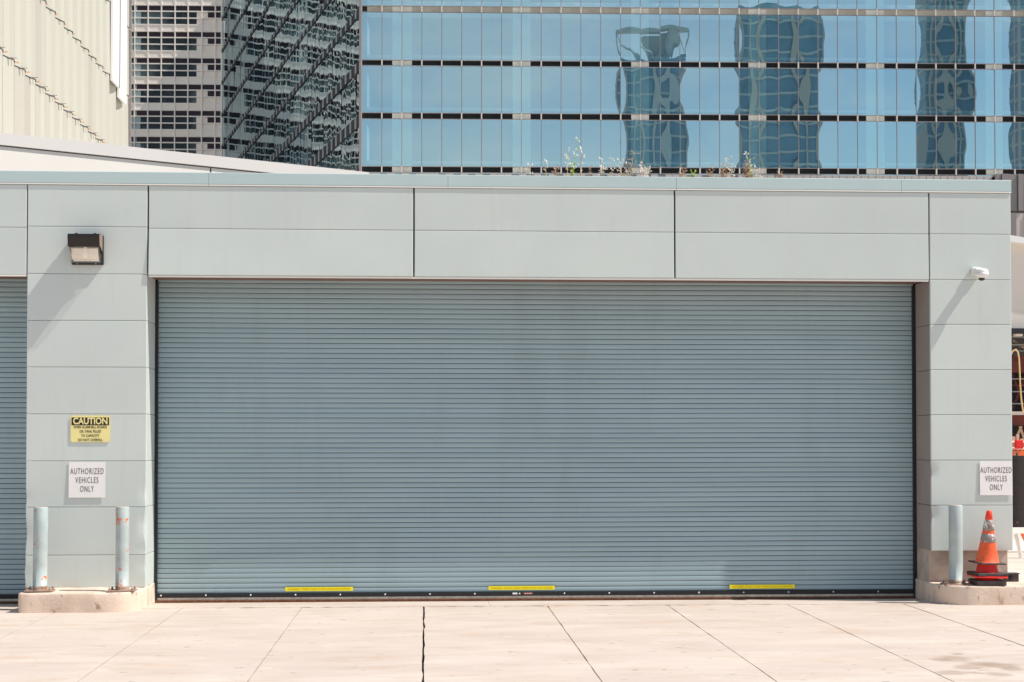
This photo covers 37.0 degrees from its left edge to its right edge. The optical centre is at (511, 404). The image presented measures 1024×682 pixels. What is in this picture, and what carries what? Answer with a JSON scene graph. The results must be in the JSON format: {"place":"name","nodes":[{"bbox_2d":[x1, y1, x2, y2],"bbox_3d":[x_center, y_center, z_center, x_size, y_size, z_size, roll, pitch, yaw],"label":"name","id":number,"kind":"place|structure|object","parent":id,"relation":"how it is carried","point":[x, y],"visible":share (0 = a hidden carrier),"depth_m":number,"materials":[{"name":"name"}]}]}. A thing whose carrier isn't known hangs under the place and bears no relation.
{"place":"outdoors","nodes":[
{"label":"outdoors","id":0,"kind":"place"},
{"bbox_2d":[0,598,1023,681],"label":"pavement","id":1,"kind":"structure","parent":0,"point":[820,640],"depth_m":13.68,"materials":[{"name":"concrete"}]},
{"bbox_2d":[18,583,154,612],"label":"concrete kerb","id":2,"kind":"structure","parent":1,"relation":"on","point":[80,600],"depth_m":16.00,"materials":[{"name":"beige concrete"}]},
{"bbox_2d":[24,507,55,591],"bbox_3d":[-4.999,1.524,16.228,0.290,0.891,0.200,0,-1,-3],"label":"bollard","id":3,"kind":"object","parent":2,"relation":"on","point":[40,545],"visible":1,"depth_m":16.16,"materials":[{"name":"metal"}]},
{"bbox_2d":[106,506,137,591],"bbox_3d":[-4.131,1.521,16.228,0.290,0.896,0.200,0,-1,-3],"label":"bollard","id":4,"kind":"object","parent":2,"relation":"on","point":[122,555],"visible":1,"depth_m":16.17,"materials":[{"name":"metal"}]},
{"bbox_2d":[0,170,1012,603],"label":"garage building","id":5,"kind":"structure","parent":1,"relation":"on","point":[384,388],"depth_m":17.33,"materials":[{"name":"grey paint"}]},
{"bbox_2d":[0,279,28,603],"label":"roller door","id":6,"kind":"structure","parent":5,"relation":"in","point":[13,292],"depth_m":17.17,"materials":[{"name":"paint"}]},
{"bbox_2d":[67,233,103,264],"bbox_3d":[-4.621,-1.698,16.598,0.346,0.338,0.215,0,-1,-3],"label":"wall lamp","id":7,"kind":"object","parent":5,"relation":"attached to","point":[86,249],"visible":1,"depth_m":16.58,"materials":[{"name":"brown metal"}]},
{"bbox_2d":[68,462,105,497],"bbox_3d":[-4.621,0.812,16.644,0.394,0.389,0.006,0,-2,-3],"label":"notice sign","id":8,"kind":"object","parent":5,"relation":"attached to","point":[86,479],"visible":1,"depth_m":16.64,"materials":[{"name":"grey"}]},
{"bbox_2d":[70,415,109,441],"bbox_3d":[-4.589,0.258,16.659,0.425,0.290,0.006,0,-1,-3],"label":"caution sign","id":9,"kind":"object","parent":5,"relation":"attached to","point":[90,428],"visible":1,"depth_m":16.66,"materials":[{"name":"yellow"}]},
{"bbox_2d":[0,133,368,173],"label":"sloped parapet","id":10,"kind":"structure","parent":5,"relation":"on","point":[24,153],"depth_m":26.10,"materials":[{"name":"white"}]},
{"bbox_2d":[153,280,919,602],"bbox_3d":[0.361,0.397,17.493,8.799,3.658,0.120,0,-1,-3],"label":"roller door","id":11,"kind":"structure","parent":5,"relation":"in","point":[315,441],"depth_m":17.50,"materials":[{"name":"paint"}]},
{"bbox_2d":[980,461,1012,494],"bbox_3d":[5.442,0.821,17.207,0.373,0.384,0.005,0,-2,-3],"label":"notice sign","id":12,"kind":"object","parent":5,"relation":"attached to","point":[995,477],"visible":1,"depth_m":17.21,"materials":[{"name":"grey"}]},
{"bbox_2d":[915,570,1023,604],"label":"concrete kerb","id":13,"kind":"structure","parent":1,"relation":"on","point":[1010,593],"depth_m":16.73,"materials":[{"name":"beige concrete"}]},
{"bbox_2d":[940,505,971,584],"bbox_3d":[4.910,1.543,16.937,0.290,0.882,0.200,0,-1,-3],"label":"bollard","id":14,"kind":"object","parent":13,"relation":"on","point":[955,544],"visible":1,"depth_m":16.87,"materials":[{"name":"metal"}]},
{"bbox_2d":[968,578,1006,585],"bbox_3d":[5.253,1.720,16.922,0.324,0.530,0.324,0,-1,-1],"label":"traffic cone","id":15,"kind":"object","parent":13,"relation":"on","point":[987,582],"visible":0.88,"depth_m":16.76,"materials":[{"name":"rubber"}]},
{"bbox_2d":[967,574,1007,578],"bbox_3d":[5.257,1.635,16.924,0.356,0.530,0.356,1,-1,1],"label":"traffic cone","id":16,"kind":"object","parent":15,"relation":"on","point":[1004,577],"visible":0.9,"depth_m":16.75,"materials":[{"name":"red plastic"}]},
{"bbox_2d":[967,564,1007,576],"bbox_3d":[5.253,1.606,16.925,0.336,0.548,0.336,0,-1,-6],"label":"traffic cone","id":17,"kind":"object","parent":16,"relation":"on","point":[986,570],"visible":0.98,"depth_m":16.82,"materials":[{"name":"plastic"}]},
{"bbox_2d":[968,510,1006,564],"bbox_3d":[5.264,1.457,16.922,0.304,0.589,0.304,2,0,-12],"label":"traffic cone","id":18,"kind":"object","parent":17,"relation":"on","point":[987,554],"visible":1,"depth_m":16.86,"materials":[{"name":"plastic"}]},
{"bbox_2d":[273,603,932,681],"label":"joint","id":19,"kind":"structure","parent":0,"point":[451,606],"depth_m":16.27,"materials":[{"name":"black concrete"}]},
{"bbox_2d":[1008,552,1023,569],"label":"side pavement","id":20,"kind":"structure","parent":0,"point":[1015,562],"depth_m":22.73,"materials":[{"name":"concrete"}]},
{"bbox_2d":[369,173,991,179],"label":"wall","id":21,"kind":"structure","parent":20,"relation":"on","point":[871,177],"depth_m":47.20,"materials":[{"name":"beige"}]},
{"bbox_2d":[988,174,1023,236],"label":"ribbed building","id":22,"kind":"structure","parent":20,"relation":"on","point":[1017,204],"depth_m":39.80,"materials":[{"name":"beige metal"}]},
{"bbox_2d":[1008,527,1023,551],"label":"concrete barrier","id":23,"kind":"object","parent":20,"relation":"on","point":[1018,530],"depth_m":24.68,"materials":[{"name":"white concrete"}]},
{"bbox_2d":[1011,235,1023,373],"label":"white canopy building","id":24,"kind":"structure","parent":20,"relation":"on","point":[1017,285],"depth_m":34.66,"materials":[{"name":"white"}]},
{"bbox_2d":[1011,336,1023,455],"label":"steel frame","id":25,"kind":"object","parent":24,"relation":"attached to","point":[1017,430],"visible":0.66,"depth_m":34.90,"materials":[{"name":"black"}]},
{"bbox_2d":[1012,453,1023,526],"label":"screened fence","id":26,"kind":"object","parent":20,"relation":"on","point":[1018,486],"visible":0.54,"depth_m":26.38,"materials":[{"name":"black fabric"}]},
{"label":"terrace","id":27,"kind":"structure","parent":0,"visible":0},
{"bbox_2d":[221,0,1023,175],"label":"glass office building","id":28,"kind":"structure","parent":27,"relation":"on","point":[869,87],"depth_m":115.37,"materials":[{"name":"blue glass"}]},
{"bbox_2d":[361,119,381,165],"label":"window pane","id":29,"kind":"structure","parent":28,"relation":"in","point":[371,128],"depth_m":114.48,"materials":[{"name":"blue glass"}]},
{"bbox_2d":[362,66,381,111],"label":"window pane","id":30,"kind":"structure","parent":28,"relation":"in","point":[371,75],"depth_m":114.57,"materials":[{"name":"blue glass"}]},
{"bbox_2d":[362,12,381,59],"label":"window pane","id":31,"kind":"structure","parent":28,"relation":"in","point":[371,21],"depth_m":114.65,"materials":[{"name":"blue glass"}]},
{"bbox_2d":[382,119,400,165],"label":"window pane","id":32,"kind":"structure","parent":28,"relation":"in","point":[391,128],"depth_m":114.51,"materials":[{"name":"blue glass"}]},
{"bbox_2d":[382,66,401,112],"label":"window pane","id":33,"kind":"structure","parent":28,"relation":"in","point":[391,75],"depth_m":114.60,"materials":[{"name":"blue glass"}]},
{"bbox_2d":[382,12,401,59],"label":"window pane","id":34,"kind":"structure","parent":28,"relation":"in","point":[391,22],"depth_m":114.68,"materials":[{"name":"blue glass"}]},
{"bbox_2d":[402,119,420,165],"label":"window pane","id":35,"kind":"structure","parent":28,"relation":"in","point":[411,128],"depth_m":114.57,"materials":[{"name":"blue glass"}]},
{"bbox_2d":[402,65,421,112],"label":"window pane","id":36,"kind":"structure","parent":28,"relation":"in","point":[411,74],"depth_m":114.65,"materials":[{"name":"blue glass"}]},
{"bbox_2d":[402,13,421,59],"label":"window pane","id":37,"kind":"structure","parent":28,"relation":"in","point":[411,22],"depth_m":114.74,"materials":[{"name":"blue glass"}]},
{"bbox_2d":[422,119,440,165],"label":"window pane","id":38,"kind":"structure","parent":28,"relation":"in","point":[431,128],"depth_m":114.60,"materials":[{"name":"blue glass"}]},
{"bbox_2d":[422,65,440,112],"label":"window pane","id":39,"kind":"structure","parent":28,"relation":"in","point":[431,74],"depth_m":114.68,"materials":[{"name":"blue glass"}]},
{"bbox_2d":[422,13,440,59],"label":"window pane","id":40,"kind":"structure","parent":28,"relation":"in","point":[431,22],"depth_m":114.76,"materials":[{"name":"blue glass"}]},
{"bbox_2d":[442,119,460,165],"label":"window pane","id":41,"kind":"structure","parent":28,"relation":"in","point":[451,128],"depth_m":114.65,"materials":[{"name":"blue glass"}]},
{"bbox_2d":[442,66,460,112],"label":"window pane","id":42,"kind":"structure","parent":28,"relation":"in","point":[451,75],"depth_m":114.74,"materials":[{"name":"blue glass"}]},
{"bbox_2d":[442,13,460,59],"label":"window pane","id":43,"kind":"structure","parent":28,"relation":"in","point":[451,22],"depth_m":114.82,"materials":[{"name":"blue glass"}]},
{"bbox_2d":[462,119,480,165],"label":"window pane","id":44,"kind":"structure","parent":28,"relation":"in","point":[471,129],"depth_m":114.68,"materials":[{"name":"blue glass"}]},
{"bbox_2d":[462,67,480,112],"label":"window pane","id":45,"kind":"structure","parent":28,"relation":"in","point":[471,76],"depth_m":114.76,"materials":[{"name":"blue glass"}]},
{"bbox_2d":[462,13,480,59],"label":"window pane","id":46,"kind":"structure","parent":28,"relation":"in","point":[471,22],"depth_m":114.85,"materials":[{"name":"blue glass"}]},
{"bbox_2d":[482,120,500,166],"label":"window pane","id":47,"kind":"structure","parent":28,"relation":"in","point":[491,129],"depth_m":114.71,"materials":[{"name":"blue glass"}]},
{"bbox_2d":[482,67,500,112],"label":"window pane","id":48,"kind":"structure","parent":28,"relation":"in","point":[491,76],"depth_m":114.79,"materials":[{"name":"blue glass"}]},
{"bbox_2d":[482,13,500,59],"label":"window pane","id":49,"kind":"structure","parent":28,"relation":"in","point":[491,22],"depth_m":114.88,"materials":[{"name":"blue glass"}]},
{"bbox_2d":[502,120,520,166],"label":"window pane","id":50,"kind":"structure","parent":28,"relation":"in","point":[511,129],"depth_m":114.76,"materials":[{"name":"blue glass"}]},
{"bbox_2d":[502,67,520,112],"label":"window pane","id":51,"kind":"structure","parent":28,"relation":"in","point":[511,76],"depth_m":114.85,"materials":[{"name":"blue glass"}]},
{"bbox_2d":[502,13,520,60],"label":"window pane","id":52,"kind":"structure","parent":28,"relation":"in","point":[511,22],"depth_m":114.93,"materials":[{"name":"blue glass"}]},
{"bbox_2d":[522,120,540,166],"label":"window pane","id":53,"kind":"structure","parent":28,"relation":"in","point":[531,129],"depth_m":114.79,"materials":[{"name":"blue glass"}]},
{"bbox_2d":[522,67,540,112],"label":"window pane","id":54,"kind":"structure","parent":28,"relation":"in","point":[531,76],"depth_m":114.88,"materials":[{"name":"blue glass"}]},
{"bbox_2d":[522,13,540,60],"label":"window pane","id":55,"kind":"structure","parent":28,"relation":"in","point":[531,23],"depth_m":114.96,"materials":[{"name":"blue glass"}]},
{"bbox_2d":[542,120,560,166],"label":"window pane","id":56,"kind":"structure","parent":28,"relation":"in","point":[551,129],"depth_m":114.85,"materials":[{"name":"blue glass"}]},
{"bbox_2d":[542,67,560,112],"label":"window pane","id":57,"kind":"structure","parent":28,"relation":"in","point":[551,76],"depth_m":114.90,"materials":[{"name":"blue glass"}]},
{"bbox_2d":[542,14,560,60],"label":"window pane","id":58,"kind":"structure","parent":28,"relation":"in","point":[551,23],"depth_m":114.99,"materials":[{"name":"blue glass"}]},
{"bbox_2d":[561,120,580,166],"label":"window pane","id":59,"kind":"structure","parent":28,"relation":"in","point":[570,129],"depth_m":114.88,"materials":[{"name":"blue glass"}]},
{"bbox_2d":[561,66,580,113],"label":"window pane","id":60,"kind":"structure","parent":28,"relation":"in","point":[570,75],"depth_m":114.96,"materials":[{"name":"blue glass"}]},
{"bbox_2d":[561,14,580,60],"label":"window pane","id":61,"kind":"structure","parent":28,"relation":"in","point":[570,23],"depth_m":115.04,"materials":[{"name":"blue glass"}]},
{"bbox_2d":[581,66,599,113],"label":"window pane","id":62,"kind":"structure","parent":28,"relation":"in","point":[590,75],"depth_m":114.99,"materials":[{"name":"blue glass"}]},
{"bbox_2d":[581,14,599,60],"label":"window pane","id":63,"kind":"structure","parent":28,"relation":"in","point":[590,23],"depth_m":115.07,"materials":[{"name":"blue glass"}]},
{"bbox_2d":[581,120,600,166],"label":"window pane","id":64,"kind":"structure","parent":28,"relation":"in","point":[590,129],"depth_m":114.90,"materials":[{"name":"blue glass"}]},
{"bbox_2d":[601,120,619,166],"label":"window pane","id":65,"kind":"structure","parent":28,"relation":"in","point":[610,129],"depth_m":114.96,"materials":[{"name":"blue glass"}]},
{"bbox_2d":[601,67,619,113],"label":"window pane","id":66,"kind":"structure","parent":28,"relation":"in","point":[610,76],"depth_m":115.04,"materials":[{"name":"blue glass"}]},
{"bbox_2d":[601,14,619,60],"label":"window pane","id":67,"kind":"structure","parent":28,"relation":"in","point":[610,23],"depth_m":115.13,"materials":[{"name":"blue glass"}]},
{"bbox_2d":[621,120,639,166],"label":"window pane","id":68,"kind":"structure","parent":28,"relation":"in","point":[630,129],"depth_m":114.99,"materials":[{"name":"blue glass"}]},
{"bbox_2d":[621,68,639,113],"label":"window pane","id":69,"kind":"structure","parent":28,"relation":"in","point":[630,77],"depth_m":115.07,"materials":[{"name":"blue glass"}]},
{"bbox_2d":[621,14,639,60],"label":"window pane","id":70,"kind":"structure","parent":28,"relation":"in","point":[630,23],"depth_m":115.16,"materials":[{"name":"blue glass"}]},
{"bbox_2d":[641,120,659,166],"label":"window pane","id":71,"kind":"structure","parent":28,"relation":"in","point":[650,130],"depth_m":115.02,"materials":[{"name":"blue glass"}]},
{"bbox_2d":[641,68,659,113],"label":"window pane","id":72,"kind":"structure","parent":28,"relation":"in","point":[650,77],"depth_m":115.10,"materials":[{"name":"blue glass"}]},
{"bbox_2d":[641,14,659,60],"label":"window pane","id":73,"kind":"structure","parent":28,"relation":"in","point":[650,23],"depth_m":115.21,"materials":[{"name":"blue glass"}]},
{"bbox_2d":[660,14,679,61],"label":"window pane","id":74,"kind":"structure","parent":28,"relation":"in","point":[669,24],"depth_m":115.24,"materials":[{"name":"blue glass"}]},
{"bbox_2d":[661,121,679,166],"label":"window pane","id":75,"kind":"structure","parent":28,"relation":"in","point":[670,130],"depth_m":115.07,"materials":[{"name":"blue glass"}]},
{"bbox_2d":[661,68,679,113],"label":"window pane","id":76,"kind":"structure","parent":28,"relation":"in","point":[670,77],"depth_m":115.16,"materials":[{"name":"blue glass"}]},
{"bbox_2d":[680,68,698,113],"label":"window pane","id":77,"kind":"structure","parent":28,"relation":"in","point":[689,77],"depth_m":115.19,"materials":[{"name":"blue glass"}]},
{"bbox_2d":[680,15,698,61],"label":"window pane","id":78,"kind":"structure","parent":28,"relation":"in","point":[689,24],"depth_m":115.27,"materials":[{"name":"blue glass"}]},
{"bbox_2d":[680,121,699,166],"label":"window pane","id":79,"kind":"structure","parent":28,"relation":"in","point":[689,130],"depth_m":115.10,"materials":[{"name":"blue glass"}]},
{"bbox_2d":[700,121,718,167],"label":"window pane","id":80,"kind":"structure","parent":28,"relation":"in","point":[709,130],"depth_m":115.16,"materials":[{"name":"blue glass"}]},
{"bbox_2d":[700,68,718,113],"label":"window pane","id":81,"kind":"structure","parent":28,"relation":"in","point":[709,77],"depth_m":115.24,"materials":[{"name":"blue glass"}]},
{"bbox_2d":[700,15,718,61],"label":"window pane","id":82,"kind":"structure","parent":28,"relation":"in","point":[709,24],"depth_m":115.33,"materials":[{"name":"blue glass"}]},
{"bbox_2d":[720,121,738,167],"label":"window pane","id":83,"kind":"structure","parent":28,"relation":"in","point":[729,130],"depth_m":115.19,"materials":[{"name":"blue glass"}]},
{"bbox_2d":[720,67,738,113],"label":"window pane","id":84,"kind":"structure","parent":28,"relation":"in","point":[729,76],"depth_m":115.27,"materials":[{"name":"blue glass"}]},
{"bbox_2d":[720,15,738,61],"label":"window pane","id":85,"kind":"structure","parent":28,"relation":"in","point":[729,24],"depth_m":115.35,"materials":[{"name":"blue glass"}]},
{"bbox_2d":[739,15,758,61],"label":"window pane","id":86,"kind":"structure","parent":28,"relation":"in","point":[748,24],"depth_m":115.38,"materials":[{"name":"blue glass"}]},
{"bbox_2d":[740,121,758,167],"label":"window pane","id":87,"kind":"structure","parent":28,"relation":"in","point":[749,130],"depth_m":115.24,"materials":[{"name":"blue glass"}]},
{"bbox_2d":[740,67,758,114],"label":"window pane","id":88,"kind":"structure","parent":28,"relation":"in","point":[749,76],"depth_m":115.30,"materials":[{"name":"blue glass"}]},
{"bbox_2d":[759,68,777,114],"label":"window pane","id":89,"kind":"structure","parent":28,"relation":"in","point":[768,77],"depth_m":115.35,"materials":[{"name":"blue glass"}]},
{"bbox_2d":[759,15,777,61],"label":"window pane","id":90,"kind":"structure","parent":28,"relation":"in","point":[768,24],"depth_m":115.44,"materials":[{"name":"blue glass"}]},
{"bbox_2d":[759,121,778,167],"label":"window pane","id":91,"kind":"structure","parent":28,"relation":"in","point":[768,130],"depth_m":115.27,"materials":[{"name":"blue glass"}]},
{"bbox_2d":[779,121,797,167],"label":"window pane","id":92,"kind":"structure","parent":28,"relation":"in","point":[788,130],"depth_m":115.30,"materials":[{"name":"blue glass"}]},
{"bbox_2d":[779,69,797,114],"label":"window pane","id":93,"kind":"structure","parent":28,"relation":"in","point":[788,78],"depth_m":115.38,"materials":[{"name":"blue glass"}]},
{"bbox_2d":[779,15,797,61],"label":"window pane","id":94,"kind":"structure","parent":28,"relation":"in","point":[788,24],"depth_m":115.47,"materials":[{"name":"blue glass"}]},
{"bbox_2d":[798,15,817,61],"label":"window pane","id":95,"kind":"structure","parent":28,"relation":"in","point":[808,45],"depth_m":115.52,"materials":[{"name":"blue glass"}]},
{"bbox_2d":[799,121,817,167],"label":"window pane","id":96,"kind":"structure","parent":28,"relation":"in","point":[808,130],"depth_m":115.35,"materials":[{"name":"blue glass"}]},
{"bbox_2d":[799,69,817,114],"label":"window pane","id":97,"kind":"structure","parent":28,"relation":"in","point":[808,78],"depth_m":115.41,"materials":[{"name":"blue glass"}]},
{"bbox_2d":[818,69,836,114],"label":"window pane","id":98,"kind":"structure","parent":28,"relation":"in","point":[827,78],"depth_m":115.47,"materials":[{"name":"blue glass"}]},
{"bbox_2d":[818,16,836,62],"label":"window pane","id":99,"kind":"structure","parent":28,"relation":"in","point":[827,25],"depth_m":115.55,"materials":[{"name":"blue glass"}]},
{"bbox_2d":[819,121,837,167],"label":"window pane","id":100,"kind":"structure","parent":28,"relation":"in","point":[828,130],"depth_m":115.38,"materials":[{"name":"blue glass"}]},
{"bbox_2d":[838,122,856,167],"label":"window pane","id":101,"kind":"structure","parent":28,"relation":"in","point":[847,131],"depth_m":115.41,"materials":[{"name":"blue glass"}]},
{"bbox_2d":[838,69,856,114],"label":"window pane","id":102,"kind":"structure","parent":28,"relation":"in","point":[847,78],"depth_m":115.49,"materials":[{"name":"blue glass"}]},
{"bbox_2d":[838,16,856,62],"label":"window pane","id":103,"kind":"structure","parent":28,"relation":"in","point":[847,25],"depth_m":115.58,"materials":[{"name":"blue glass"}]},
{"bbox_2d":[857,16,876,62],"label":"window pane","id":104,"kind":"structure","parent":28,"relation":"in","point":[866,24],"depth_m":115.64,"materials":[{"name":"blue glass"}]},
{"bbox_2d":[858,122,876,167],"label":"window pane","id":105,"kind":"structure","parent":28,"relation":"in","point":[867,131],"depth_m":115.47,"materials":[{"name":"blue glass"}]},
{"bbox_2d":[858,69,876,114],"label":"window pane","id":106,"kind":"structure","parent":28,"relation":"in","point":[867,78],"depth_m":115.55,"materials":[{"name":"blue glass"}]},
{"bbox_2d":[877,68,895,114],"label":"window pane","id":107,"kind":"structure","parent":28,"relation":"in","point":[886,77],"depth_m":115.58,"materials":[{"name":"blue glass"}]},
{"bbox_2d":[877,16,895,62],"label":"window pane","id":108,"kind":"structure","parent":28,"relation":"in","point":[886,25],"depth_m":115.66,"materials":[{"name":"blue glass"}]},
{"bbox_2d":[878,122,896,167],"label":"window pane","id":109,"kind":"structure","parent":28,"relation":"in","point":[887,131],"depth_m":115.49,"materials":[{"name":"blue glass"}]},
{"bbox_2d":[897,122,915,167],"label":"window pane","id":110,"kind":"structure","parent":28,"relation":"in","point":[906,131],"depth_m":115.52,"materials":[{"name":"blue glass"}]},
{"bbox_2d":[897,68,915,114],"label":"window pane","id":111,"kind":"structure","parent":28,"relation":"in","point":[906,77],"depth_m":115.61,"materials":[{"name":"blue glass"}]},
{"bbox_2d":[897,16,915,62],"label":"window pane","id":112,"kind":"structure","parent":28,"relation":"in","point":[906,25],"depth_m":115.69,"materials":[{"name":"blue glass"}]},
{"bbox_2d":[916,16,934,62],"label":"window pane","id":113,"kind":"structure","parent":28,"relation":"in","point":[925,25],"depth_m":115.75,"materials":[{"name":"blue glass"}]},
{"bbox_2d":[917,122,935,168],"label":"window pane","id":114,"kind":"structure","parent":28,"relation":"in","point":[926,131],"depth_m":115.58,"materials":[{"name":"blue glass"}]},
{"bbox_2d":[917,69,935,114],"label":"window pane","id":115,"kind":"structure","parent":28,"relation":"in","point":[926,88],"depth_m":115.66,"materials":[{"name":"blue glass"}]},
{"bbox_2d":[936,69,954,115],"label":"window pane","id":116,"kind":"structure","parent":28,"relation":"in","point":[945,79],"depth_m":115.69,"materials":[{"name":"blue glass"}]},
{"bbox_2d":[936,16,954,62],"label":"window pane","id":117,"kind":"structure","parent":28,"relation":"in","point":[945,26],"depth_m":115.78,"materials":[{"name":"blue glass"}]},
{"bbox_2d":[937,122,955,168],"label":"window pane","id":118,"kind":"structure","parent":28,"relation":"in","point":[946,155],"depth_m":115.61,"materials":[{"name":"blue glass"}]},
{"bbox_2d":[955,17,974,62],"label":"window pane","id":119,"kind":"structure","parent":28,"relation":"in","point":[964,25],"depth_m":115.83,"materials":[{"name":"blue glass"}]},
{"bbox_2d":[956,122,974,168],"label":"window pane","id":120,"kind":"structure","parent":28,"relation":"in","point":[965,131],"depth_m":115.66,"materials":[{"name":"blue glass"}]},
{"bbox_2d":[956,70,974,115],"label":"window pane","id":121,"kind":"structure","parent":28,"relation":"in","point":[965,79],"depth_m":115.75,"materials":[{"name":"blue glass"}]},
{"bbox_2d":[975,70,993,115],"label":"window pane","id":122,"kind":"structure","parent":28,"relation":"in","point":[984,79],"depth_m":115.78,"materials":[{"name":"blue glass"}]},
{"bbox_2d":[975,17,993,63],"label":"window pane","id":123,"kind":"structure","parent":28,"relation":"in","point":[984,26],"depth_m":115.86,"materials":[{"name":"blue glass"}]},
{"bbox_2d":[976,122,994,168],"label":"window pane","id":124,"kind":"structure","parent":28,"relation":"in","point":[985,131],"depth_m":115.69,"materials":[{"name":"blue glass"}]},
{"bbox_2d":[995,122,1013,168],"label":"window pane","id":125,"kind":"structure","parent":28,"relation":"in","point":[1004,131],"depth_m":115.72,"materials":[{"name":"blue glass"}]},
{"bbox_2d":[995,70,1013,115],"label":"window pane","id":126,"kind":"structure","parent":28,"relation":"in","point":[1004,79],"depth_m":115.81,"materials":[{"name":"blue glass"}]},
{"bbox_2d":[995,17,1013,63],"label":"window pane","id":127,"kind":"structure","parent":28,"relation":"in","point":[1004,48],"depth_m":115.89,"materials":[{"name":"blue glass"}]},
{"label":"ground","id":128,"kind":"structure","parent":0,"visible":0},
{"bbox_2d":[0,0,131,146],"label":"fluted building","id":129,"kind":"structure","parent":128,"relation":"on","point":[65,69],"depth_m":84.66,"materials":[{"name":"beige"}]},
{"bbox_2d":[131,0,221,155],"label":"cream office building","id":130,"kind":"structure","parent":128,"relation":"on","point":[176,96],"depth_m":190.74,"materials":[{"name":"grey concrete"}]},
{"bbox_2d":[135,58,146,75],"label":"window","id":131,"kind":"structure","parent":130,"relation":"in","point":[137,60],"depth_m":190.70,"materials":[{"name":"grey glass"}]},
{"bbox_2d":[149,58,160,75],"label":"window","id":132,"kind":"structure","parent":130,"relation":"in","point":[151,60],"depth_m":190.74,"materials":[{"name":"grey glass"}]},
{"bbox_2d":[149,32,160,49],"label":"window","id":133,"kind":"structure","parent":130,"relation":"in","point":[151,34],"depth_m":190.84,"materials":[{"name":"grey glass"}]},
{"bbox_2d":[162,111,173,128],"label":"window","id":134,"kind":"structure","parent":130,"relation":"in","point":[164,113],"depth_m":190.65,"materials":[{"name":"grey glass"}]},
{"bbox_2d":[162,58,173,76],"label":"window","id":135,"kind":"structure","parent":130,"relation":"in","point":[164,60],"depth_m":190.79,"materials":[{"name":"grey glass"}]},
{"bbox_2d":[162,32,173,49],"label":"window","id":136,"kind":"structure","parent":130,"relation":"in","point":[164,34],"depth_m":190.88,"materials":[{"name":"grey glass"}]},
{"bbox_2d":[162,6,173,23],"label":"window","id":137,"kind":"structure","parent":130,"relation":"in","point":[164,8],"depth_m":190.93,"materials":[{"name":"grey glass"}]},
{"bbox_2d":[175,111,186,128],"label":"window","id":138,"kind":"structure","parent":130,"relation":"in","point":[177,113],"depth_m":190.70,"materials":[{"name":"grey glass"}]},
{"bbox_2d":[188,111,200,128],"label":"window","id":139,"kind":"structure","parent":130,"relation":"in","point":[191,113],"depth_m":190.74,"materials":[{"name":"grey glass"}]},
{"bbox_2d":[189,32,200,49],"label":"window","id":140,"kind":"structure","parent":130,"relation":"in","point":[191,34],"depth_m":190.93,"materials":[{"name":"grey glass"}]},
{"bbox_2d":[189,6,200,23],"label":"window","id":141,"kind":"structure","parent":130,"relation":"in","point":[191,8],"depth_m":191.02,"materials":[{"name":"grey glass"}]},
{"bbox_2d":[202,111,213,128],"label":"window","id":142,"kind":"structure","parent":130,"relation":"in","point":[204,113],"depth_m":190.79,"materials":[{"name":"grey glass"}]},
{"bbox_2d":[202,85,213,102],"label":"window","id":143,"kind":"structure","parent":130,"relation":"in","point":[204,87],"depth_m":190.84,"materials":[{"name":"grey glass"}]},
{"bbox_2d":[203,32,214,50],"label":"window","id":144,"kind":"structure","parent":130,"relation":"in","point":[205,34],"depth_m":190.98,"materials":[{"name":"grey"}]},
{"bbox_2d":[203,6,214,23],"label":"window","id":145,"kind":"structure","parent":130,"relation":"in","point":[205,8],"depth_m":191.07,"materials":[{"name":"grey"}]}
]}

